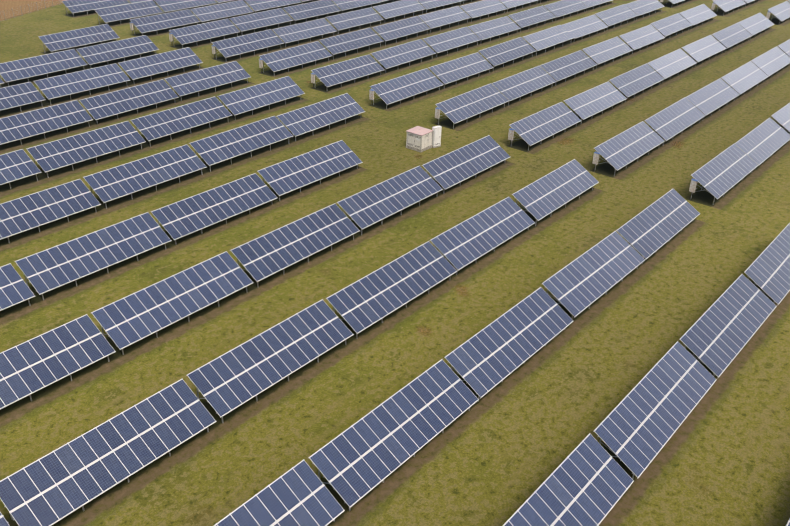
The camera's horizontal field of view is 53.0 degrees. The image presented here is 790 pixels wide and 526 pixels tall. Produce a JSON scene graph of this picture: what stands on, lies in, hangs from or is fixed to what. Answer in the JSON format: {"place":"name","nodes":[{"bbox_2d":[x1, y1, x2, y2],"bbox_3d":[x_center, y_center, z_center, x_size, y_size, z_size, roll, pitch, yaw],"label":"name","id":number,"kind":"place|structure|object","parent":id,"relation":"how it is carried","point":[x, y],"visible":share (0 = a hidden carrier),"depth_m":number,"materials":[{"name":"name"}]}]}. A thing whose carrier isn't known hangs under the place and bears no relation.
{"place":"outdoors","nodes":[
{"label":"outdoors","id":0,"kind":"place"},
{"bbox_2d":[0,0,64,20],"bbox_3d":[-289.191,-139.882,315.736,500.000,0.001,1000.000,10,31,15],"label":"crop field","id":1,"kind":"structure","parent":0,"point":[6,6],"depth_m":179.72,"materials":[{"name":"brown soil"}]},
{"bbox_2d":[0,0,789,525],"bbox_3d":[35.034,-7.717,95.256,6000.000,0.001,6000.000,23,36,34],"label":"ground","id":2,"kind":"structure","parent":0,"point":[500,452],"depth_m":74.29,"materials":[{"name":"green plant"}]},
{"bbox_2d":[0,512,8,525],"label":"solar table","id":3,"kind":"object","parent":2,"relation":"on","point":[3,522],"visible":1,"depth_m":47.70,"materials":[{"name":"blue glass"}]},
{"bbox_2d":[0,263,35,310],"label":"solar table","id":4,"kind":"object","parent":2,"relation":"on","point":[14,289],"visible":1,"depth_m":70.92,"materials":[{"name":"blue glass"}]},
{"bbox_2d":[0,149,41,188],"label":"solar table","id":5,"kind":"object","parent":2,"relation":"on","point":[17,165],"visible":0.96,"depth_m":94.34,"materials":[{"name":"blue glass"}]},
{"bbox_2d":[0,82,45,110],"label":"solar table","id":6,"kind":"object","parent":2,"relation":"on","point":[17,95],"visible":0.98,"depth_m":117.70,"materials":[{"name":"blue glass"}]},
{"bbox_2d":[1,0,60,20],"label":"perimeter fence","id":7,"kind":"object","parent":2,"relation":"on","point":[29,9],"visible":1,"depth_m":172.28,"materials":[{"name":"silver metal"}]},
{"bbox_2d":[0,49,86,85],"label":"solar table","id":8,"kind":"object","parent":2,"relation":"on","point":[15,70],"visible":0.92,"depth_m":131.63,"materials":[{"name":"blue glass"}]},
{"bbox_2d":[0,100,92,144],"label":"solar table","id":9,"kind":"object","parent":2,"relation":"on","point":[38,122],"visible":0.98,"depth_m":108.16,"materials":[{"name":"blue glass"}]},
{"bbox_2d":[0,179,100,242],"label":"solar table","id":10,"kind":"object","parent":2,"relation":"on","point":[32,211],"visible":0.96,"depth_m":85.03,"materials":[{"name":"blue glass"}]},
{"bbox_2d":[0,314,115,409],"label":"solar table","id":11,"kind":"object","parent":2,"relation":"on","point":[36,364],"visible":0.96,"depth_m":61.70,"materials":[{"name":"blue glass"}]},
{"bbox_2d":[38,24,119,52],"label":"solar table","id":12,"kind":"object","parent":2,"relation":"on","point":[76,38],"visible":0.96,"depth_m":148.45,"materials":[{"name":"glass"}]},
{"bbox_2d":[34,63,129,103],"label":"solar table","id":13,"kind":"object","parent":2,"relation":"on","point":[76,82],"visible":1,"depth_m":124.38,"materials":[{"name":"blue glass"}]},
{"bbox_2d":[27,121,145,177],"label":"solar table","id":14,"kind":"object","parent":2,"relation":"on","point":[63,152],"visible":0.98,"depth_m":100.42,"materials":[{"name":"blue glass"}]},
{"bbox_2d":[15,212,170,299],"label":"solar table","id":15,"kind":"object","parent":2,"relation":"on","point":[50,269],"visible":0.96,"depth_m":76.28,"materials":[{"name":"blue glass"}]},
{"bbox_2d":[62,0,129,15],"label":"solar table","id":16,"kind":"object","parent":2,"relation":"on","point":[74,6],"visible":0.98,"depth_m":174.23,"materials":[{"name":"blue glass"}]},
{"bbox_2d":[0,379,216,525],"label":"solar table","id":17,"kind":"object","parent":2,"relation":"on","point":[58,484],"visible":0.98,"depth_m":52.37,"materials":[{"name":"blue glass"}]},
{"bbox_2d":[76,35,158,65],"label":"solar table","id":18,"kind":"object","parent":2,"relation":"on","point":[107,52],"visible":0.98,"depth_m":141.40,"materials":[{"name":"blue glass"}]},
{"bbox_2d":[94,0,162,23],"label":"solar table","id":19,"kind":"object","parent":2,"relation":"on","point":[126,11],"visible":0.96,"depth_m":168.48,"materials":[{"name":"blue glass"}]},
{"bbox_2d":[79,79,178,123],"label":"solar table","id":20,"kind":"object","parent":2,"relation":"on","point":[117,102],"visible":0.98,"depth_m":117.33,"materials":[{"name":"blue glass"}]},
{"bbox_2d":[83,144,206,208],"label":"solar table","id":21,"kind":"object","parent":2,"relation":"on","point":[111,184],"visible":0.98,"depth_m":93.34,"materials":[{"name":"blue glass"}]},
{"bbox_2d":[119,47,202,83],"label":"solar table","id":22,"kind":"object","parent":2,"relation":"on","point":[138,68],"visible":0.92,"depth_m":134.24,"materials":[{"name":"blue glass"}]},
{"bbox_2d":[130,9,199,35],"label":"solar table","id":23,"kind":"object","parent":2,"relation":"on","point":[170,20],"visible":0.96,"depth_m":161.36,"materials":[{"name":"blue glass"}]},
{"bbox_2d":[91,251,252,354],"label":"solar table","id":24,"kind":"object","parent":2,"relation":"on","point":[126,321],"visible":1,"depth_m":69.26,"materials":[{"name":"blue glass"}]},
{"bbox_2d":[130,96,231,145],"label":"solar table","id":25,"kind":"object","parent":2,"relation":"on","point":[157,125],"visible":0.98,"depth_m":110.26,"materials":[{"name":"blue glass"}]},
{"bbox_2d":[154,0,216,13],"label":"solar table","id":26,"kind":"object","parent":2,"relation":"on","point":[168,5],"visible":0.96,"depth_m":176.98,"materials":[{"name":"blue glass"}]},
{"bbox_2d":[169,19,239,47],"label":"solar table","id":27,"kind":"object","parent":2,"relation":"on","point":[200,32],"visible":0.98,"depth_m":154.27,"materials":[{"name":"glass"}]},
{"bbox_2d":[165,61,250,100],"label":"solar table","id":28,"kind":"object","parent":2,"relation":"on","point":[203,79],"visible":1,"depth_m":127.22,"materials":[{"name":"blue glass"}]},
{"bbox_2d":[151,173,276,244],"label":"solar table","id":29,"kind":"object","parent":2,"relation":"on","point":[189,215],"visible":0.98,"depth_m":86.28,"materials":[{"name":"blue glass"}]},
{"bbox_2d":[190,0,253,23],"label":"solar table","id":30,"kind":"object","parent":2,"relation":"on","point":[220,11],"visible":0.98,"depth_m":171.22,"materials":[{"name":"blue glass"}]},
{"bbox_2d":[189,116,292,171],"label":"solar table","id":31,"kind":"object","parent":2,"relation":"on","point":[225,145],"visible":0.98,"depth_m":103.10,"materials":[{"name":"blue glass"}]},
{"bbox_2d":[211,29,283,58],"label":"solar table","id":32,"kind":"object","parent":2,"relation":"on","point":[234,46],"visible":1,"depth_m":147.22,"materials":[{"name":"blue glass"}]},
{"bbox_2d":[217,76,304,119],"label":"solar table","id":33,"kind":"object","parent":2,"relation":"on","point":[244,100],"visible":0.98,"depth_m":120.10,"materials":[{"name":"blue glass"}]},
{"bbox_2d":[229,8,292,32],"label":"solar table","id":34,"kind":"object","parent":2,"relation":"on","point":[278,16],"visible":0.98,"depth_m":164.24,"materials":[{"name":"blue glass"}]},
{"bbox_2d":[186,299,353,422],"bbox_3d":[-9.440,7.687,63.039,3.676,3.338,14.319,23,35,34],"label":"solar table","id":35,"kind":"object","parent":2,"relation":"on","point":[234,378],"visible":0.98,"depth_m":62.15,"materials":[{"name":"blue glass"}]},
{"bbox_2d":[245,0,300,12],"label":"solar table","id":36,"kind":"object","parent":2,"relation":"on","point":[257,5],"visible":0.88,"depth_m":179.59,"materials":[{"name":"blue glass"}]},
{"bbox_2d":[214,459,344,525],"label":"solar table","id":37,"kind":"object","parent":2,"relation":"on","point":[299,494],"visible":1,"depth_m":49.06,"materials":[{"name":"blue glass"}]},
{"bbox_2d":[230,203,359,286],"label":"solar table","id":38,"kind":"object","parent":2,"relation":"on","point":[274,252],"visible":0.98,"depth_m":79.07,"materials":[{"name":"blue glass"}]},
{"bbox_2d":[260,41,331,75],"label":"solar table","id":39,"kind":"object","parent":2,"relation":"on","point":[288,58],"visible":0.96,"depth_m":140.07,"materials":[{"name":"blue glass"}]},
{"bbox_2d":[272,18,335,45],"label":"solar table","id":40,"kind":"object","parent":2,"relation":"on","point":[302,31],"visible":0.94,"depth_m":157.12,"materials":[{"name":"glass"}]},
{"bbox_2d":[258,140,362,200],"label":"solar table","id":41,"kind":"object","parent":2,"relation":"on","point":[292,174],"visible":0.98,"depth_m":96.17,"materials":[{"name":"blue glass"}]},
{"bbox_2d":[284,0,340,21],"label":"solar table","id":42,"kind":"object","parent":2,"relation":"on","point":[308,10],"visible":1,"depth_m":173.88,"materials":[{"name":"blue glass"}]},
{"bbox_2d":[276,93,364,140],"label":"solar table","id":43,"kind":"object","parent":2,"relation":"on","point":[306,119],"visible":0.94,"depth_m":113.04,"materials":[{"name":"blue glass"}]},
{"bbox_2d":[311,54,383,87],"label":"solar table","id":44,"kind":"object","parent":2,"relation":"on","point":[345,71],"visible":1,"depth_m":133.13,"materials":[{"name":"blue glass"}]},
{"bbox_2d":[319,28,383,59],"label":"solar table","id":45,"kind":"object","parent":2,"relation":"on","point":[337,44],"visible":0.96,"depth_m":150.01,"materials":[{"name":"blue glass"}]},
{"bbox_2d":[325,7,383,30],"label":"solar table","id":46,"kind":"object","parent":2,"relation":"on","point":[370,15],"visible":0.96,"depth_m":167.00,"materials":[{"name":"glass"}]},
{"bbox_2d":[332,0,383,10],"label":"solar table","id":47,"kind":"object","parent":2,"relation":"on","point":[342,5],"visible":0.88,"depth_m":182.18,"materials":[{"name":"blue glass"}]},
{"bbox_2d":[337,165,442,234],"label":"solar table","id":48,"kind":"object","parent":2,"relation":"on","point":[370,206],"visible":0.96,"depth_m":88.98,"materials":[{"name":"blue glass"}]},
{"bbox_2d":[326,241,456,338],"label":"solar table","id":49,"kind":"object","parent":2,"relation":"on","point":[365,302],"visible":1,"depth_m":72.00,"materials":[{"name":"blue glass"}]},
{"bbox_2d":[308,359,478,510],"bbox_3d":[0.365,11.994,55.924,3.676,3.338,14.319,23,36,34],"label":"solar table","id":50,"kind":"object","parent":2,"relation":"on","point":[357,461],"visible":1,"depth_m":54.98,"materials":[{"name":"blue glass"}]},
{"bbox_2d":[373,0,424,20],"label":"solar table","id":51,"kind":"object","parent":2,"relation":"on","point":[394,9],"visible":0.94,"depth_m":176.63,"materials":[{"name":"blue glass"}]},
{"bbox_2d":[372,16,429,45],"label":"solar table","id":52,"kind":"object","parent":2,"relation":"on","point":[399,28],"visible":0.98,"depth_m":159.70,"materials":[{"name":"glass"}]},
{"bbox_2d":[371,39,435,72],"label":"solar table","id":53,"kind":"object","parent":2,"relation":"on","point":[394,56],"visible":0.96,"depth_m":142.92,"materials":[{"name":"blue glass"}]},
{"bbox_2d":[370,68,442,108],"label":"solar table","id":54,"kind":"object","parent":2,"relation":"on","point":[400,88],"visible":0.98,"depth_m":125.96,"materials":[{"name":"blue glass"}]},
{"bbox_2d":[406,126,432,151],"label":"transformer kiosk","id":55,"kind":"object","parent":2,"relation":"on","point":[419,138],"visible":1,"depth_m":106.68,"materials":[{"name":"paint"}]},
{"bbox_2d":[432,126,441,147],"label":"switch cabinet","id":56,"kind":"object","parent":2,"relation":"on","point":[436,137],"visible":0.94,"depth_m":107.52,"materials":[{"name":"grey metal"}]},
{"bbox_2d":[417,0,462,12],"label":"solar table","id":57,"kind":"object","parent":2,"relation":"on","point":[428,4],"visible":0.98,"depth_m":184.76,"materials":[{"name":"blue glass"}]},
{"bbox_2d":[419,6,470,32],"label":"solar table","id":58,"kind":"object","parent":2,"relation":"on","point":[439,18],"visible":0.98,"depth_m":169.67,"materials":[{"name":"glass"}]},
{"bbox_2d":[423,27,480,53],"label":"solar table","id":59,"kind":"object","parent":2,"relation":"on","point":[446,41],"visible":0.92,"depth_m":152.78,"materials":[{"name":"glass"}]},
{"bbox_2d":[429,52,493,87],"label":"solar table","id":60,"kind":"object","parent":2,"relation":"on","point":[467,66],"visible":0.98,"depth_m":135.84,"materials":[{"name":"blue glass"}]},
{"bbox_2d":[422,135,509,193],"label":"solar table","id":61,"kind":"object","parent":2,"relation":"on","point":[453,168],"visible":0.96,"depth_m":98.86,"materials":[{"name":"blue glass"}]},
{"bbox_2d":[435,83,508,128],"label":"solar table","id":62,"kind":"object","parent":2,"relation":"on","point":[462,107],"visible":1,"depth_m":118.85,"materials":[{"name":"blue glass"}]},
{"bbox_2d":[430,197,534,274],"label":"solar table","id":63,"kind":"object","parent":2,"relation":"on","point":[470,240],"visible":0.96,"depth_m":82.03,"materials":[{"name":"blue glass"}]},
{"bbox_2d":[460,0,506,21],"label":"solar table","id":64,"kind":"object","parent":2,"relation":"on","point":[479,8],"visible":0.94,"depth_m":179.39,"materials":[{"name":"glass"}]},
{"bbox_2d":[468,16,520,40],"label":"solar table","id":65,"kind":"object","parent":2,"relation":"on","point":[493,28],"visible":0.96,"depth_m":162.70,"materials":[{"name":"glass"}]},
{"bbox_2d":[479,37,535,68],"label":"solar table","id":66,"kind":"object","parent":2,"relation":"on","point":[503,52],"visible":0.94,"depth_m":145.66,"materials":[{"name":"glass"}]},
{"bbox_2d":[444,287,572,401],"bbox_3d":[9.750,6.734,65.821,3.676,3.338,14.319,24,36,34],"label":"solar table","id":67,"kind":"object","parent":2,"relation":"on","point":[488,358],"visible":1,"depth_m":64.94,"materials":[{"name":"blue glass"}]},
{"bbox_2d":[508,128,515,144],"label":"string inverter","id":68,"kind":"object","parent":2,"relation":"on","point":[511,134],"visible":0.94,"depth_m":108.03,"materials":[{"name":"white metal"}]},
{"bbox_2d":[500,0,537,11],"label":"solar table","id":69,"kind":"object","parent":2,"relation":"on","point":[508,4],"visible":0.94,"depth_m":187.27,"materials":[{"name":"blue glass"}]},
{"bbox_2d":[492,66,555,105],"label":"solar table","id":70,"kind":"object","parent":2,"relation":"on","point":[518,85],"visible":0.98,"depth_m":128.76,"materials":[{"name":"blue glass"}]},
{"bbox_2d":[508,5,555,31],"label":"solar table","id":71,"kind":"object","parent":2,"relation":"on","point":[529,17],"visible":0.94,"depth_m":172.42,"materials":[{"name":"glass"}]},
{"bbox_2d":[510,102,580,150],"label":"solar table","id":72,"kind":"object","parent":2,"relation":"on","point":[535,128],"visible":0.98,"depth_m":111.88,"materials":[{"name":"blue glass"}]},
{"bbox_2d":[523,25,574,55],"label":"solar table","id":73,"kind":"object","parent":2,"relation":"on","point":[547,38],"visible":0.94,"depth_m":155.43,"materials":[{"name":"glass"}]},
{"bbox_2d":[512,159,598,225],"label":"solar table","id":74,"kind":"object","parent":2,"relation":"on","point":[545,195],"visible":0.96,"depth_m":91.72,"materials":[{"name":"blue glass"}]},
{"bbox_2d":[544,0,587,20],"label":"solar table","id":75,"kind":"object","parent":2,"relation":"on","point":[561,8],"visible":0.94,"depth_m":182.03,"materials":[{"name":"glass"}]},
{"bbox_2d":[503,433,633,525],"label":"solar table","id":76,"kind":"object","parent":2,"relation":"on","point":[589,481],"visible":1,"depth_m":50.53,"materials":[{"name":"blue glass"}]},
{"bbox_2d":[540,50,596,85],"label":"solar table","id":77,"kind":"object","parent":2,"relation":"on","point":[565,67],"visible":1,"depth_m":138.63,"materials":[{"name":"blue glass"}]},
{"bbox_2d":[561,14,607,39],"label":"solar table","id":78,"kind":"object","parent":2,"relation":"on","point":[581,27],"visible":0.94,"depth_m":165.41,"materials":[{"name":"glass"}]},
{"bbox_2d":[542,231,644,318],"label":"solar table","id":79,"kind":"object","parent":2,"relation":"on","point":[580,284],"visible":0.94,"depth_m":74.80,"materials":[{"name":"blue glass"}]},
{"bbox_2d":[564,81,626,122],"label":"solar table","id":80,"kind":"object","parent":2,"relation":"on","point":[593,101],"visible":0.98,"depth_m":121.68,"materials":[{"name":"blue glass"}]},
{"bbox_2d":[592,151,599,170],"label":"string inverter","id":81,"kind":"object","parent":2,"relation":"on","point":[596,155],"visible":0.96,"depth_m":100.90,"materials":[{"name":"white metal"}]},
{"bbox_2d":[580,0,612,10],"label":"solar table","id":82,"kind":"object","parent":2,"relation":"on","point":[589,3],"visible":0.94,"depth_m":189.97,"materials":[{"name":"glass"}]},
{"bbox_2d":[582,36,632,68],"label":"solar table","id":83,"kind":"object","parent":2,"relation":"on","point":[607,50],"visible":0.98,"depth_m":148.49,"materials":[{"name":"glass"}]},
{"bbox_2d":[596,4,637,27],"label":"solar table","id":84,"kind":"object","parent":2,"relation":"on","point":[616,15],"visible":1,"depth_m":175.20,"materials":[{"name":"glass"}]},
{"bbox_2d":[594,121,664,175],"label":"solar table","id":85,"kind":"object","parent":2,"relation":"on","point":[625,148],"visible":0.98,"depth_m":104.70,"materials":[{"name":"blue glass"}]},
{"bbox_2d":[609,63,663,101],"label":"solar table","id":86,"kind":"object","parent":2,"relation":"on","point":[635,80],"visible":1,"depth_m":131.56,"materials":[{"name":"blue glass"}]},
{"bbox_2d":[620,24,664,53],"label":"solar table","id":87,"kind":"object","parent":2,"relation":"on","point":[647,35],"visible":0.98,"depth_m":158.26,"materials":[{"name":"glass"}]},
{"bbox_2d":[625,0,664,19],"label":"solar table","id":88,"kind":"object","parent":2,"relation":"on","point":[640,7],"visible":0.92,"depth_m":184.65,"materials":[{"name":"glass"}]},
{"bbox_2d":[593,341,716,478],"bbox_3d":[19.491,10.887,58.732,3.676,3.338,14.319,23,36,34],"label":"solar table","id":89,"kind":"object","parent":2,"relation":"on","point":[639,424],"visible":1,"depth_m":57.78,"materials":[{"name":"blue glass"}]},
{"bbox_2d":[616,189,699,263],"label":"solar table","id":90,"kind":"object","parent":2,"relation":"on","point":[649,231],"visible":0.98,"depth_m":84.77,"materials":[{"name":"blue glass"}]},
{"bbox_2d":[650,13,691,39],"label":"solar table","id":91,"kind":"object","parent":2,"relation":"on","point":[670,25],"visible":0.98,"depth_m":168.14,"materials":[{"name":"glass"}]},
{"bbox_2d":[647,49,696,82],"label":"solar table","id":92,"kind":"object","parent":2,"relation":"on","point":[671,63],"visible":0.98,"depth_m":141.51,"materials":[{"name":"glass"}]},
{"bbox_2d":[644,97,704,144],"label":"solar table","id":93,"kind":"object","parent":2,"relation":"on","point":[671,121],"visible":0.96,"depth_m":114.53,"materials":[{"name":"blue glass"}]},
{"bbox_2d":[689,178,697,199],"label":"string inverter","id":94,"kind":"object","parent":2,"relation":"on","point":[693,184],"visible":0.96,"depth_m":93.84,"materials":[{"name":"white metal"}]},
{"bbox_2d":[680,4,716,27],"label":"solar table","id":95,"kind":"object","parent":2,"relation":"on","point":[698,14],"visible":0.96,"depth_m":178.03,"materials":[{"name":"glass"}]},
{"bbox_2d":[682,35,726,66],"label":"solar table","id":96,"kind":"object","parent":2,"relation":"on","point":[703,48],"visible":1,"depth_m":151.28,"materials":[{"name":"glass"}]},
{"bbox_2d":[685,78,738,117],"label":"solar table","id":97,"kind":"object","parent":2,"relation":"on","point":[712,97],"visible":0.98,"depth_m":124.48,"materials":[{"name":"blue glass"}]},
{"bbox_2d":[691,144,757,204],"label":"solar table","id":98,"kind":"object","parent":2,"relation":"on","point":[722,173],"visible":0.98,"depth_m":97.63,"materials":[{"name":"blue glass"}]},
{"bbox_2d":[679,274,776,377],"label":"solar table","id":99,"kind":"object","parent":2,"relation":"on","point":[715,338],"visible":0.98,"depth_m":67.67,"materials":[{"name":"blue glass"}]},
{"bbox_2d":[713,0,745,15],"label":"solar table","id":100,"kind":"object","parent":2,"relation":"on","point":[726,5],"visible":0.96,"depth_m":189.58,"materials":[{"name":"glass"}]},
{"bbox_2d":[712,23,752,49],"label":"solar table","id":101,"kind":"object","parent":2,"relation":"on","point":[731,35],"visible":1,"depth_m":161.03,"materials":[{"name":"glass"}]},
{"bbox_2d":[721,61,768,97],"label":"solar table","id":102,"kind":"object","parent":2,"relation":"on","point":[744,78],"visible":0.96,"depth_m":134.31,"materials":[{"name":"glass"}]},
{"bbox_2d":[738,13,774,38],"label":"solar table","id":103,"kind":"object","parent":2,"relation":"on","point":[755,24],"visible":0.96,"depth_m":170.84,"materials":[{"name":"glass"}]},
{"bbox_2d":[735,118,789,168],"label":"solar table","id":104,"kind":"object","parent":2,"relation":"on","point":[763,141],"visible":0.96,"depth_m":107.60,"materials":[{"name":"blue glass"}]},
{"bbox_2d":[744,223,789,304],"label":"solar table","id":105,"kind":"object","parent":2,"relation":"on","point":[767,271],"visible":0.96,"depth_m":75.91,"materials":[{"name":"blue glass"}]},
{"bbox_2d":[751,46,789,76],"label":"solar table","id":106,"kind":"object","parent":2,"relation":"on","point":[772,61],"visible":0.94,"depth_m":144.13,"materials":[{"name":"glass"}]},
{"bbox_2d":[767,1,789,22],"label":"solar table","id":107,"kind":"object","parent":2,"relation":"on","point":[781,12],"visible":1,"depth_m":182.88,"materials":[{"name":"glass"}]},
{"bbox_2d":[772,103,789,140],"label":"solar table","id":108,"kind":"object","parent":2,"relation":"on","point":[781,116],"visible":0.88,"depth_m":114.67,"materials":[{"name":"blue glass"}]},
{"bbox_2d":[778,39,789,56],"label":"solar table","id":109,"kind":"object","parent":2,"relation":"on","point":[785,46],"visible":0.92,"depth_m":151.08,"materials":[{"name":"glass"}]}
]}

